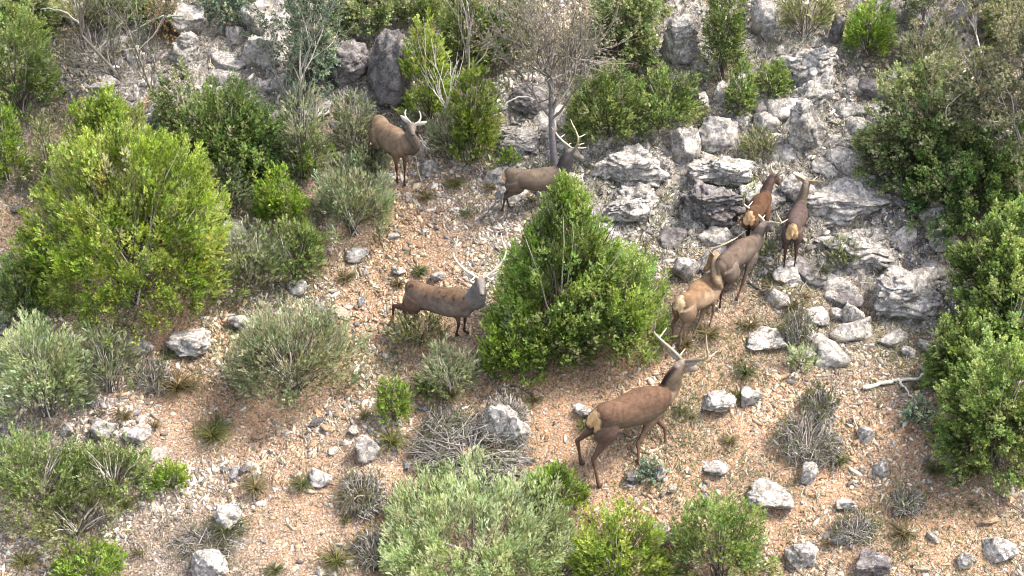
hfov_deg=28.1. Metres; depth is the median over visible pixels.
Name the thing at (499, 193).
rock chunk
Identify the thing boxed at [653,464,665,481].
boulder
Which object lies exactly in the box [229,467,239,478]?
stone
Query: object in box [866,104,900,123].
rock chunk
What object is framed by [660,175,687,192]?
rock chunk
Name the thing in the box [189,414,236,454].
grass tuft
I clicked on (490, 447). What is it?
grass tuft
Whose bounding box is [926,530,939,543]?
stone
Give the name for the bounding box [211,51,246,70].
rock chunk
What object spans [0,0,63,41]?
shrub
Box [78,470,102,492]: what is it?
boulder
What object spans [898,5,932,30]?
rock outcrop
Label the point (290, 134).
shrub
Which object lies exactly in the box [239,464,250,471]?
stone
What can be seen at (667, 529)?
boulder
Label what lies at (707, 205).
rock outcrop
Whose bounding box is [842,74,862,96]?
rock chunk
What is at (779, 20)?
rock chunk
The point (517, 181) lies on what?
red deer
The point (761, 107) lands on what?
rock chunk
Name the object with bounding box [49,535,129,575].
shrub
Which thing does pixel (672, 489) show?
stone
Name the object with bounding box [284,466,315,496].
grass tuft
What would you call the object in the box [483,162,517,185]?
rock chunk
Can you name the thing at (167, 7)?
bare tree
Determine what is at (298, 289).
boulder
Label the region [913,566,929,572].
stone
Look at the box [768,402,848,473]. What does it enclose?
dry brush
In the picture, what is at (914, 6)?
bare tree
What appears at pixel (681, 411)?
grass tuft
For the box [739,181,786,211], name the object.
rock chunk
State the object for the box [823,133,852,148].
rock chunk
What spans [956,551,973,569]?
boulder
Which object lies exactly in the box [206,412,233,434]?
grass tuft
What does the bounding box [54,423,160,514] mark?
shrub
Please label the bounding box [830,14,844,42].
boulder
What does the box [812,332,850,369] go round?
rock chunk
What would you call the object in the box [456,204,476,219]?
grass tuft
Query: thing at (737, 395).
grass tuft
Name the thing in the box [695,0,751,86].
shrub
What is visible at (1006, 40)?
bare tree
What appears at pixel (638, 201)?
rock outcrop
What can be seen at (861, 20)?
shrub
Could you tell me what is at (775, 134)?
rock chunk
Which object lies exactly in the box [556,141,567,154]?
rock chunk
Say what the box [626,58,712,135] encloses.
shrub
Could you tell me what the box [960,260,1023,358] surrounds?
shrub
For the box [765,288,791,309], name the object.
rock chunk
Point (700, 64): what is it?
rock chunk
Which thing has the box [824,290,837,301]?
rock chunk
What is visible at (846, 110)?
rock chunk
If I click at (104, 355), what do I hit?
shrub
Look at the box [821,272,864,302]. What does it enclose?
rock chunk
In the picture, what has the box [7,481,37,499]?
grass tuft
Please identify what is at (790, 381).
stone
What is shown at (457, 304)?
red deer
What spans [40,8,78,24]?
dead branch
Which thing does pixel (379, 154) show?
shrub
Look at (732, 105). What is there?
rock chunk
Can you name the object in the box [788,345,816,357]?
boulder
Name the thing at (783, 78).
shrub
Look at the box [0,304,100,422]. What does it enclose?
shrub
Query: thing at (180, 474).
shrub
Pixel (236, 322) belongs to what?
boulder
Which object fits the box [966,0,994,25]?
bare tree
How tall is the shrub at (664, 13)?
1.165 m
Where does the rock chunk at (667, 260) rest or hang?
on the ground
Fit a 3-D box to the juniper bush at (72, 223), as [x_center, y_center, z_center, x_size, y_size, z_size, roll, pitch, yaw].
[-7.346,-1.391,38.879,4.610,4.115,3.878,0,32,0]
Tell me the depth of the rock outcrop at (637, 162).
41.11 m
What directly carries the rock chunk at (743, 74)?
on the ground
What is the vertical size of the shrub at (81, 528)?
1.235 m
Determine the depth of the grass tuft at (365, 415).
38.27 m
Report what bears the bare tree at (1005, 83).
on the ground
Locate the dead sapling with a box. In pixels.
[415,39,484,130]
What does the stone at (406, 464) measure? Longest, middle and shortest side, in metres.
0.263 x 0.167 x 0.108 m
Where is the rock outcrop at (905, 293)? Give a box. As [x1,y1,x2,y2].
[874,265,944,320]
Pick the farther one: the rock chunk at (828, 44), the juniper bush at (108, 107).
the rock chunk at (828, 44)
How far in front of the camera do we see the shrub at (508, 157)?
41.48 m
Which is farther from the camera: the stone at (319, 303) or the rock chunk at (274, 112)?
the rock chunk at (274, 112)
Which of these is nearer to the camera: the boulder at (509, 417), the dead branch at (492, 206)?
the boulder at (509, 417)
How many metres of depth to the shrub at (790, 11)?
42.68 m
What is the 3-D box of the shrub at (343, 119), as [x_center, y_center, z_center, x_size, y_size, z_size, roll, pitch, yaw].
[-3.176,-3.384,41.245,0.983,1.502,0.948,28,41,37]
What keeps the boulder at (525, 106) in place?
on the ground
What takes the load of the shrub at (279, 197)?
on the ground
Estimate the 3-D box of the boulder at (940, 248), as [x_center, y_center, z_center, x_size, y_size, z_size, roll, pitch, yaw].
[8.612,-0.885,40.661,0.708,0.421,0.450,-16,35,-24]
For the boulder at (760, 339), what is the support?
on the ground
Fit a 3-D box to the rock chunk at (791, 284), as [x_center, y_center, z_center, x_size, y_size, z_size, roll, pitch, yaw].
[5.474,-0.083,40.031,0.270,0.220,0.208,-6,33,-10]
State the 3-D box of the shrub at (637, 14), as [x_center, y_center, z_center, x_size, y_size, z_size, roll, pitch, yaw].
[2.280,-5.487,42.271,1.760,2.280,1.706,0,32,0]
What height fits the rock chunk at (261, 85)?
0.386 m
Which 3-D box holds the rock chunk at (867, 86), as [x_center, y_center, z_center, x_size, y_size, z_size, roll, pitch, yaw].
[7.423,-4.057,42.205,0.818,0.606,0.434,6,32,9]
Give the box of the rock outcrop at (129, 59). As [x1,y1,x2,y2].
[121,45,146,70]
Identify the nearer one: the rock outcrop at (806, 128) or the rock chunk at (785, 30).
the rock outcrop at (806, 128)
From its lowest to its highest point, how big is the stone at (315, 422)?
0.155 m
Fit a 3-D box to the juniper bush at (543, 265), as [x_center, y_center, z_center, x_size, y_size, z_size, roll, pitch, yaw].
[1.120,-0.506,38.281,3.510,4.070,2.741,0,32,0]
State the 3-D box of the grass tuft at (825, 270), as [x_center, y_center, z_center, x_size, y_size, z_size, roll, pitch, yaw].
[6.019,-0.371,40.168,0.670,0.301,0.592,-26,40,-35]
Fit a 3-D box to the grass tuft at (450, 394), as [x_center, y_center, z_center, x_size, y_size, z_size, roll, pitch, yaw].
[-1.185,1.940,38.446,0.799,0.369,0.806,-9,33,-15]
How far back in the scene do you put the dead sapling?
41.10 m
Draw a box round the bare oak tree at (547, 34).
[462,0,650,166]
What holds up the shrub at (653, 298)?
on the ground
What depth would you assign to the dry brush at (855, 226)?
40.46 m
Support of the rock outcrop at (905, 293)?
on the ground
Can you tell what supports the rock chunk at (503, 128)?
on the ground
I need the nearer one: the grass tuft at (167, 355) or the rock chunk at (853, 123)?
the grass tuft at (167, 355)
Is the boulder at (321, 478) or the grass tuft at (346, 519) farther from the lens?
the boulder at (321, 478)
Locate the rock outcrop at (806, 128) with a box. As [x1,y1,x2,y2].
[787,98,825,148]
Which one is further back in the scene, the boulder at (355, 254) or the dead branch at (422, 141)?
the dead branch at (422, 141)
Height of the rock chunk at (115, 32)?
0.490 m
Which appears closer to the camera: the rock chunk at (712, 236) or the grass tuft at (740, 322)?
the grass tuft at (740, 322)
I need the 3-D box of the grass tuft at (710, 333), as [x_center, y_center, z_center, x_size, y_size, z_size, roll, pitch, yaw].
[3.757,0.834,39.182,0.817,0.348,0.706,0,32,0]
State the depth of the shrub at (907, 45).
42.23 m
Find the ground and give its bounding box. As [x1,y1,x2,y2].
[0,0,1023,575]
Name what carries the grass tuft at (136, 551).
on the ground
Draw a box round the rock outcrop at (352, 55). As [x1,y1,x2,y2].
[324,38,368,88]
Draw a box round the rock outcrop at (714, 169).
[687,151,755,187]
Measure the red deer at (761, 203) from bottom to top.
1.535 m
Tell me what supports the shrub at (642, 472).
on the ground
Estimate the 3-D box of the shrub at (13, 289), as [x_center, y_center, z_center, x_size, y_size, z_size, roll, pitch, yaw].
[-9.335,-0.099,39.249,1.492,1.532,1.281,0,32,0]
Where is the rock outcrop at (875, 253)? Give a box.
[814,226,894,269]
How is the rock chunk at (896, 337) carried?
on the ground
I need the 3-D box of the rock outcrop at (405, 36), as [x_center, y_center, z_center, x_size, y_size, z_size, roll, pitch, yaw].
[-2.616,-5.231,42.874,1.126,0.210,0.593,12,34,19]
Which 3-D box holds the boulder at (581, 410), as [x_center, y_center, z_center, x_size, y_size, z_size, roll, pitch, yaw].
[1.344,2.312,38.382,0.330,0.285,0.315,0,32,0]
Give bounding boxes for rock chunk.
[54,0,82,26]
[99,28,128,47]
[125,23,138,37]
[126,97,138,102]
[131,84,139,97]
[146,49,166,62]
[146,116,166,132]
[148,98,175,112]
[209,68,242,90]
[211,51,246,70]
[252,78,267,94]
[262,79,273,94]
[269,72,295,94]
[270,109,281,116]
[292,100,331,124]
[326,112,364,131]
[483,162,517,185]
[494,126,507,138]
[494,186,526,203]
[496,172,503,184]
[532,104,570,129]
[546,120,568,141]
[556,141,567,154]
[570,172,583,184]
[599,222,621,243]
[644,73,677,93]
[656,94,675,110]
[657,226,687,249]
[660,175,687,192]
[663,256,674,263]
[669,70,691,84]
[689,55,719,78]
[697,226,737,247]
[698,245,726,275]
[698,266,710,274]
[724,106,746,124]
[726,73,744,88]
[728,92,759,107]
[733,227,750,237]
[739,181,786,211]
[747,93,768,113]
[750,131,780,152]
[762,56,778,75]
[762,284,782,294]
[763,171,786,187]
[765,98,797,122]
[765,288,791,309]
[772,27,791,40]
[772,143,800,162]
[772,260,803,284]
[775,14,796,28]
[775,44,785,55]
[776,18,800,34]
[781,117,790,127]
[787,255,827,287]
[788,282,797,287]
[794,323,815,341]
[804,306,829,325]
[811,157,838,177]
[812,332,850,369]
[818,41,831,48]
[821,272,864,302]
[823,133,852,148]
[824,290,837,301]
[825,147,866,175]
[828,316,872,342]
[829,307,842,320]
[832,289,863,308]
[836,101,858,118]
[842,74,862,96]
[846,117,869,136]
[857,102,872,114]
[858,76,888,100]
[861,20,896,36]
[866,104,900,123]
[875,328,908,346]
[880,69,917,86]
[889,224,916,252]
[894,33,903,47]
[901,345,915,358]
[917,260,948,280]
[917,339,933,354]
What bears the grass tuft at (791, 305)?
on the ground
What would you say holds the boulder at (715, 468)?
on the ground
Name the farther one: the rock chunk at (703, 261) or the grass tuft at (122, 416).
the rock chunk at (703, 261)
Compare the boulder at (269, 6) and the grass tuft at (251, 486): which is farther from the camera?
the boulder at (269, 6)
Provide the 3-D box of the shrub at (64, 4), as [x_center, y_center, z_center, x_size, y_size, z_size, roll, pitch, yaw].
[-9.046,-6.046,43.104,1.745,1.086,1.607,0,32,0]
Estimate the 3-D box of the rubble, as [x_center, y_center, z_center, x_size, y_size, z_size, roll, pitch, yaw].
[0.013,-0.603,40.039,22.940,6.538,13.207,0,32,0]
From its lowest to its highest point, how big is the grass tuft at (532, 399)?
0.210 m
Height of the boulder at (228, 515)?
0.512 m
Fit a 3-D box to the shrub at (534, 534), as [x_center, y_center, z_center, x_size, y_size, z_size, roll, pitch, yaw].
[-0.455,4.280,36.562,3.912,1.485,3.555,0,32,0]
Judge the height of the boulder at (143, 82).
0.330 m
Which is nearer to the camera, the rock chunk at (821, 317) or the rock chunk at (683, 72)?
the rock chunk at (821, 317)
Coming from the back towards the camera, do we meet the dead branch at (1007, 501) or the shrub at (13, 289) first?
the shrub at (13, 289)
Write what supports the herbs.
on the ground
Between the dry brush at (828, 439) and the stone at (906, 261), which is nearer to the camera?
the dry brush at (828, 439)
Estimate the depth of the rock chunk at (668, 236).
40.56 m
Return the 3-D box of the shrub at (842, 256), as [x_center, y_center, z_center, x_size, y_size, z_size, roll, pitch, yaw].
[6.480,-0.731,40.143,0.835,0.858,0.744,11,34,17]
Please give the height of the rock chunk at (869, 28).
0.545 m
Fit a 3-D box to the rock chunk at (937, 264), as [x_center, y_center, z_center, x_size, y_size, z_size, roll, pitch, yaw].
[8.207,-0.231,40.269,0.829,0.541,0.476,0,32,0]
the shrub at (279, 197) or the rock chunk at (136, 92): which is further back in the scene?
the rock chunk at (136, 92)
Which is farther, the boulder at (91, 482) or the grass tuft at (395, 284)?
the grass tuft at (395, 284)
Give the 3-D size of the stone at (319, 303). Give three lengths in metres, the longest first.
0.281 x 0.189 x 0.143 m
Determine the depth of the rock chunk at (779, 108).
41.92 m
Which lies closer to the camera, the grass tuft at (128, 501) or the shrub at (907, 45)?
the grass tuft at (128, 501)
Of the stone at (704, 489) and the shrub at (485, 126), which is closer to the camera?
the stone at (704, 489)
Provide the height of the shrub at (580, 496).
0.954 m
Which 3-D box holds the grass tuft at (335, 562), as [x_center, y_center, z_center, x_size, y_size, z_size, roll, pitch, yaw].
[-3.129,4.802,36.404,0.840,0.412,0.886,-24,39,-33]
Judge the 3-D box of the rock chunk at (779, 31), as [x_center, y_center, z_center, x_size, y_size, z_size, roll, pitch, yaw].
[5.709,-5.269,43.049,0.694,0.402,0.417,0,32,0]
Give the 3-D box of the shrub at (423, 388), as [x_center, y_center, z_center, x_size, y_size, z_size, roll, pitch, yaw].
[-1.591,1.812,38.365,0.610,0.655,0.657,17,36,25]
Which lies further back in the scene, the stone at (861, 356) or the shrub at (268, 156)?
the shrub at (268, 156)
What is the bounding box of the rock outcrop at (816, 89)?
[790,72,834,111]
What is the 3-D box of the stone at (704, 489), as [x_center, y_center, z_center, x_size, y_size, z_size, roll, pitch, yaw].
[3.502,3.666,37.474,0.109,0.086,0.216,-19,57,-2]
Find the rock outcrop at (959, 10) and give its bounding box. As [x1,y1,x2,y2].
[951,0,980,33]
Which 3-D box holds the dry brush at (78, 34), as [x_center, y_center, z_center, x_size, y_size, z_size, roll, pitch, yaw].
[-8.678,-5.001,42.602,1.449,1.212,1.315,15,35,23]
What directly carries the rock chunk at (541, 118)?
on the ground
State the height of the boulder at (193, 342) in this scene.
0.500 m
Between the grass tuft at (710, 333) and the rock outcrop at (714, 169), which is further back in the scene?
the rock outcrop at (714, 169)
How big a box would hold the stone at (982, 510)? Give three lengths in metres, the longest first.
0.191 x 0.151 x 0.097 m
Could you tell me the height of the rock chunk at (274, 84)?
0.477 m
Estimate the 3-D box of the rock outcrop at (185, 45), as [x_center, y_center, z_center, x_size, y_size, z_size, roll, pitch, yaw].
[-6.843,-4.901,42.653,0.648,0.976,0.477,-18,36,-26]
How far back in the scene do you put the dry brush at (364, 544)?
36.55 m
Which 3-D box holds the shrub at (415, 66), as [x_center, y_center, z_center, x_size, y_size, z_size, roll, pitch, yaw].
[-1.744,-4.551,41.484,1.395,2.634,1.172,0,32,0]
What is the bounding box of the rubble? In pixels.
[0,0,1023,575]
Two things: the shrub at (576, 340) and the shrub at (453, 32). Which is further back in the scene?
the shrub at (453, 32)
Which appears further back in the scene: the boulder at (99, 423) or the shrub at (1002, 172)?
the shrub at (1002, 172)
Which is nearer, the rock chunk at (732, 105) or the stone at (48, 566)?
the stone at (48, 566)
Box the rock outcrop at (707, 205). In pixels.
[679,177,745,232]
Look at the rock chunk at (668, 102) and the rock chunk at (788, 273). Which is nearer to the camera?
the rock chunk at (788, 273)
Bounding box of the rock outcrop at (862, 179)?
[853,174,877,186]
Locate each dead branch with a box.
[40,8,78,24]
[128,14,182,35]
[419,134,435,150]
[481,202,495,219]
[502,96,534,108]
[863,373,925,401]
[994,491,1023,512]
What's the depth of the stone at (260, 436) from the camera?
38.15 m
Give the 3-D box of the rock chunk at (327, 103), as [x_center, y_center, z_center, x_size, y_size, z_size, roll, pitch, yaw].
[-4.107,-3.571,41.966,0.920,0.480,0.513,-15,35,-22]
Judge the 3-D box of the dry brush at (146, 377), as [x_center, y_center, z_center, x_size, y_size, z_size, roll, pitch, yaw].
[-6.774,1.567,38.552,0.850,0.843,0.811,23,39,32]
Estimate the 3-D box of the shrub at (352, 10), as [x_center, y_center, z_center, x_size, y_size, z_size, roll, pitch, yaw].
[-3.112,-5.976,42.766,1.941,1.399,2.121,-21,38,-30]
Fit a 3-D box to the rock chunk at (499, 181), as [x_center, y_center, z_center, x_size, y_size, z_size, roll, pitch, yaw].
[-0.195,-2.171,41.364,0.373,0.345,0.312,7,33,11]
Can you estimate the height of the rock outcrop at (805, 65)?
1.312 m
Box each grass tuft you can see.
[4,541,44,575]
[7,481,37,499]
[96,404,109,416]
[111,407,137,425]
[111,492,139,514]
[130,548,146,556]
[142,357,209,407]
[147,419,163,431]
[156,347,177,362]
[183,379,200,392]
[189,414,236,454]
[205,501,255,551]
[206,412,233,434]
[233,467,278,504]
[259,558,287,575]
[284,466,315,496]
[310,540,361,575]
[326,472,378,517]
[336,267,358,284]
[338,514,353,526]
[352,404,373,423]
[370,423,410,456]
[370,564,381,575]
[388,278,406,291]
[406,263,431,278]
[412,185,438,205]
[429,375,470,407]
[441,172,469,192]
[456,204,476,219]
[481,182,497,193]
[481,436,517,462]
[519,389,544,407]
[524,193,539,206]
[573,416,585,431]
[582,510,598,520]
[667,400,691,418]
[671,332,698,355]
[684,410,699,420]
[687,317,729,345]
[695,496,714,511]
[717,431,739,449]
[727,387,740,402]
[728,356,765,385]
[734,318,750,330]
[740,313,760,332]
[757,277,787,301]
[764,320,784,337]
[774,289,811,315]
[797,291,812,299]
[809,259,836,283]
[819,533,836,552]
[824,449,853,470]
[870,516,885,530]
[887,518,919,548]
[910,384,920,390]
[918,460,947,480]
[953,453,987,481]
[964,499,977,507]
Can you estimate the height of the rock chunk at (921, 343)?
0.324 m
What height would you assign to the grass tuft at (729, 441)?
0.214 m
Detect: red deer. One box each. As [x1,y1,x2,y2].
[368,110,426,185]
[390,233,506,335]
[500,119,585,211]
[575,320,716,488]
[670,230,746,351]
[715,198,787,308]
[741,161,781,246]
[778,170,824,267]
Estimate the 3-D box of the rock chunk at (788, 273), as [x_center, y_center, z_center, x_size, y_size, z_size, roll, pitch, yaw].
[5.413,-0.238,40.081,0.670,0.534,0.472,0,32,0]
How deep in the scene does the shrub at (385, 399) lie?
37.94 m
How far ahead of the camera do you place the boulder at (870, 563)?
36.15 m
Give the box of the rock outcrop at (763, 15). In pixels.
[750,0,776,39]
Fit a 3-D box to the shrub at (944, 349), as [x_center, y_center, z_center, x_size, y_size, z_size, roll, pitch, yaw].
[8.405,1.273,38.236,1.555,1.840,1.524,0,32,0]
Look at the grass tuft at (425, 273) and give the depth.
40.18 m
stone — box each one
[10,206,24,212]
[45,562,54,569]
[148,446,166,463]
[220,418,230,424]
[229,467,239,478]
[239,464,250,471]
[245,467,261,480]
[252,433,264,438]
[310,417,322,427]
[317,302,325,310]
[321,424,330,431]
[328,446,338,455]
[334,306,349,319]
[343,542,354,549]
[346,559,355,565]
[348,424,358,434]
[357,295,364,306]
[387,232,399,238]
[403,460,410,468]
[405,191,411,201]
[418,405,428,411]
[481,383,492,396]
[523,458,533,463]
[531,389,539,398]
[667,484,676,492]
[701,484,706,492]
[756,270,764,275]
[786,379,794,383]
[821,530,830,541]
[826,566,835,575]
[828,535,850,545]
[858,352,865,360]
[901,257,911,269]
[903,527,916,535]
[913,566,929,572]
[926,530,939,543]
[978,507,987,512]
[979,515,999,523]
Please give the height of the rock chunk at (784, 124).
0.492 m
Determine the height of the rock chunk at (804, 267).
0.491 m
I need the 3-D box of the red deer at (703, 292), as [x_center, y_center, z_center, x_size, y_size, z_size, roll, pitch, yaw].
[3.652,0.009,39.101,0.665,2.021,2.059,24,39,33]
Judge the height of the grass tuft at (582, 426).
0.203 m
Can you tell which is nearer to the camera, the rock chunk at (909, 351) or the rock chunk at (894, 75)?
the rock chunk at (909, 351)
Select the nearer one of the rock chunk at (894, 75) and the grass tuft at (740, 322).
the grass tuft at (740, 322)
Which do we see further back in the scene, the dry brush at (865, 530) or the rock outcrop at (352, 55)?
the rock outcrop at (352, 55)
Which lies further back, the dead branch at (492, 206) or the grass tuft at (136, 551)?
the dead branch at (492, 206)
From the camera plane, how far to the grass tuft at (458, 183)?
41.32 m
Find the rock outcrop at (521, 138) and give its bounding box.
[497,124,540,153]
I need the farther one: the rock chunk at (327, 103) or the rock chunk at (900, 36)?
the rock chunk at (900, 36)
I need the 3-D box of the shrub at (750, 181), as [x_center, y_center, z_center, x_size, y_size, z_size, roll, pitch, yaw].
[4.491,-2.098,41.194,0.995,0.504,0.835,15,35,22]
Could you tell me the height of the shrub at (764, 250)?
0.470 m
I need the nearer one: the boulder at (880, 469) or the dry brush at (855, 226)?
the boulder at (880, 469)
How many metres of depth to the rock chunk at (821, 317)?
39.64 m
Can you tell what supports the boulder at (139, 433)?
on the ground
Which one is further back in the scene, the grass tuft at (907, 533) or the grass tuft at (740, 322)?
the grass tuft at (740, 322)
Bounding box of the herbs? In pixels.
[0,0,1023,575]
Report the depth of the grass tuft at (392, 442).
37.85 m
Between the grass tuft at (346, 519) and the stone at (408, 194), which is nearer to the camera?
the grass tuft at (346, 519)
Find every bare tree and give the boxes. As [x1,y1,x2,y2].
[1,0,137,81]
[90,0,177,92]
[239,0,353,132]
[446,0,502,72]
[898,0,937,37]
[898,0,1023,138]
[925,8,1023,195]
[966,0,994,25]
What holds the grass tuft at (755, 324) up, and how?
on the ground
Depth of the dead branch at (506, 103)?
41.41 m
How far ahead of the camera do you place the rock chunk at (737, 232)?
40.60 m
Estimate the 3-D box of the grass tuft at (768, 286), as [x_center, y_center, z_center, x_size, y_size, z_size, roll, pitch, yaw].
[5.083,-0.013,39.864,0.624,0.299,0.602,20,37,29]
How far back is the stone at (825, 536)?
36.87 m
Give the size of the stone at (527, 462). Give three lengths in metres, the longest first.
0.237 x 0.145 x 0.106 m
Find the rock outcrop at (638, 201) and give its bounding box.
[599,182,658,223]
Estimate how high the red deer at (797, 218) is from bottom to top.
1.831 m
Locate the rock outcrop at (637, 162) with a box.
[590,143,671,187]
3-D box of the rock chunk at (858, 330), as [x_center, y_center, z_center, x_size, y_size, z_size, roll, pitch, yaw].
[6.563,0.837,39.583,0.984,0.439,0.396,-7,33,-11]
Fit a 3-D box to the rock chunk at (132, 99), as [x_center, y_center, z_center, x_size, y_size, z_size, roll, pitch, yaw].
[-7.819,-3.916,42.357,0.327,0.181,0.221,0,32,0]
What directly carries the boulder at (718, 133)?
on the ground
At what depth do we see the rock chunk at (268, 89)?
42.27 m
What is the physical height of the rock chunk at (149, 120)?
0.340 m
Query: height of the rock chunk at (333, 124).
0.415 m
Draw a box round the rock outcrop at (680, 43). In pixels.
[660,14,700,65]
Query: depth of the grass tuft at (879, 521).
36.89 m
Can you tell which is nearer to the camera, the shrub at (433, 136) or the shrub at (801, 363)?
the shrub at (801, 363)
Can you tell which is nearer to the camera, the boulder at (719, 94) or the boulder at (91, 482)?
the boulder at (91, 482)
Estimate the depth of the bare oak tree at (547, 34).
39.78 m
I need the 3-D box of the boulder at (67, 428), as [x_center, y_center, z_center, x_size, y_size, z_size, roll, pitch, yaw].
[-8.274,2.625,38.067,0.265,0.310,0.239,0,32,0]
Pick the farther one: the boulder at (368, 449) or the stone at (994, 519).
the boulder at (368, 449)
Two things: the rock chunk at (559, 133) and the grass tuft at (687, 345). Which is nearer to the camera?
the grass tuft at (687, 345)
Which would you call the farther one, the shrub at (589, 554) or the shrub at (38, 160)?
the shrub at (38, 160)
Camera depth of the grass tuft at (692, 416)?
38.19 m
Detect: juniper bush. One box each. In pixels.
[5,111,251,351]
[58,80,172,242]
[479,168,663,374]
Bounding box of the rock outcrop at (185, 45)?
[167,31,202,65]
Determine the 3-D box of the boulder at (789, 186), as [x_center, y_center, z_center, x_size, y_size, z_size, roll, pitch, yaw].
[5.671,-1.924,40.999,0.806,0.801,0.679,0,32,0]
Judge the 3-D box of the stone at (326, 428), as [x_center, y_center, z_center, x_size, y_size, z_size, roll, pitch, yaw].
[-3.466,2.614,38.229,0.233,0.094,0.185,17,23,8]
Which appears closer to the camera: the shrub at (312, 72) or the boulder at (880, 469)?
the boulder at (880, 469)
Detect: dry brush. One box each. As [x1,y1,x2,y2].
[60,17,126,81]
[127,349,175,397]
[166,517,254,561]
[283,103,315,157]
[329,463,391,524]
[346,520,401,574]
[400,405,537,496]
[417,397,469,442]
[475,387,534,450]
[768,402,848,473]
[777,300,818,350]
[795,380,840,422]
[831,507,881,550]
[850,216,876,238]
[885,479,926,519]
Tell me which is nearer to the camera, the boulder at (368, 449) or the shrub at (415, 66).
the boulder at (368, 449)
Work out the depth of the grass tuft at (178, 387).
38.54 m
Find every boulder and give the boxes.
[60,422,73,436]
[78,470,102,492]
[85,75,120,91]
[89,418,114,439]
[122,423,152,443]
[131,338,153,356]
[137,75,153,87]
[165,327,210,356]
[167,3,208,33]
[190,549,228,575]
[213,503,241,530]
[221,218,247,246]
[225,25,245,47]
[226,315,246,329]
[240,0,291,36]
[241,34,288,73]
[286,279,306,296]
[308,467,332,488]
[345,246,369,262]
[355,435,381,463]
[366,29,412,106]
[392,267,405,275]
[421,160,437,177]
[429,271,444,281]
[481,403,530,444]
[508,83,548,116]
[575,403,591,416]
[626,469,639,484]
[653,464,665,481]
[653,521,670,546]
[670,126,700,164]
[673,257,699,281]
[692,91,709,111]
[698,116,738,153]
[701,390,736,412]
[702,460,729,476]
[713,80,729,104]
[741,385,762,406]
[746,326,786,350]
[746,478,793,509]
[753,111,779,133]
[776,172,814,202]
[783,541,818,568]
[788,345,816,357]
[799,461,818,485]
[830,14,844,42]
[836,497,856,511]
[841,300,864,322]
[854,548,891,575]
[857,425,874,442]
[872,460,888,479]
[918,200,952,234]
[929,230,959,252]
[944,436,970,464]
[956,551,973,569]
[981,536,1018,563]
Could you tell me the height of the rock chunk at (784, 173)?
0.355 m
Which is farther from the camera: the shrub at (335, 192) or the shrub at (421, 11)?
the shrub at (421, 11)
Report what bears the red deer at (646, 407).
on the ground
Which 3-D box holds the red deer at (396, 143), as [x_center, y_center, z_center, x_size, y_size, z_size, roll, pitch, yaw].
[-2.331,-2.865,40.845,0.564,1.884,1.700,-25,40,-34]
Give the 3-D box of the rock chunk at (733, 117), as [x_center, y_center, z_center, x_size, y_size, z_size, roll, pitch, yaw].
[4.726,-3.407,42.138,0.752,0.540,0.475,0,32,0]
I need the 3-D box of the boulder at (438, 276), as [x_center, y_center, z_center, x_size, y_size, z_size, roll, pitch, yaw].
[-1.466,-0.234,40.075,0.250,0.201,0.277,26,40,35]
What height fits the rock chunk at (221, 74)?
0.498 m
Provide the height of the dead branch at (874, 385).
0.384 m
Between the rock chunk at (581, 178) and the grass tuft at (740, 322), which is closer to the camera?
the grass tuft at (740, 322)
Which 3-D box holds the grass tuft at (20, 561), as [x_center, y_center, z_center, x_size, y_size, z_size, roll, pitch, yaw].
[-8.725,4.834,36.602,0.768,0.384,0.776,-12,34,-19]
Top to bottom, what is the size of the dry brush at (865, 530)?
0.570 m
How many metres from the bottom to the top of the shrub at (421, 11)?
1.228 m
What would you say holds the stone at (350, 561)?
on the ground
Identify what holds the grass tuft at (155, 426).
on the ground
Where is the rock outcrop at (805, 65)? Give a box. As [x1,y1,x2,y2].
[774,45,838,86]
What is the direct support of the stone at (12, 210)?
on the ground
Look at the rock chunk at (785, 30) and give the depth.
42.97 m
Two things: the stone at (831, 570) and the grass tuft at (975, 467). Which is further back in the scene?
the grass tuft at (975, 467)
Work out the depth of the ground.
38.70 m
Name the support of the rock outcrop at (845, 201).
on the ground
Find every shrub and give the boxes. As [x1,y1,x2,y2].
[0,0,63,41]
[0,0,65,129]
[0,98,35,190]
[0,244,61,328]
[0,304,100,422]
[0,421,96,537]
[24,480,133,561]
[27,108,65,188]
[44,0,110,32]
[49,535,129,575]
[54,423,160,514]
[69,319,145,396]
[92,0,152,27]
[144,0,180,49]
[147,55,233,140]
[149,455,192,493]
[171,68,298,197]
[187,156,253,221]
[195,0,245,30]
[209,290,375,424]
[210,214,291,297]
[215,94,300,187]
[248,160,311,233]
[256,214,329,285]
[271,78,333,179]
[281,0,341,102]
[292,126,339,177]
[301,150,399,247]
[329,0,422,39]
[330,87,376,153]
[341,141,392,175]
[372,373,415,428]
[377,444,594,575]
[381,309,451,356]
[393,6,454,121]
[394,0,446,26]
[410,370,445,403]
[416,331,483,398]
[423,107,471,159]
[432,0,497,76]
[440,58,505,168]
[473,0,539,61]
[475,306,552,387]
[496,142,522,165]
[526,458,592,514]
[528,310,600,373]
[558,59,655,151]
[565,491,678,575]
[570,238,677,371]
[582,0,663,81]
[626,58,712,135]
[635,0,677,18]
[635,454,669,487]
[664,487,784,575]
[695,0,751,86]
[717,176,758,198]
[721,56,761,116]
[737,122,777,160]
[750,55,794,99]
[758,236,778,259]
[775,0,845,37]
[786,342,820,372]
[824,232,864,269]
[841,0,900,60]
[849,51,987,206]
[893,16,968,72]
[897,390,939,432]
[899,120,1023,249]
[917,304,1005,398]
[925,326,1023,497]
[942,192,1023,324]
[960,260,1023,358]
[978,0,1023,49]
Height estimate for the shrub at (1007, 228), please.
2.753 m
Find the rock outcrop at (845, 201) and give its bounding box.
[797,177,892,227]
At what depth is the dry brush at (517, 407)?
38.04 m
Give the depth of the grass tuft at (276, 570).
36.27 m
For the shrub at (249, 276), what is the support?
on the ground
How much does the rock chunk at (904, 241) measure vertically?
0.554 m

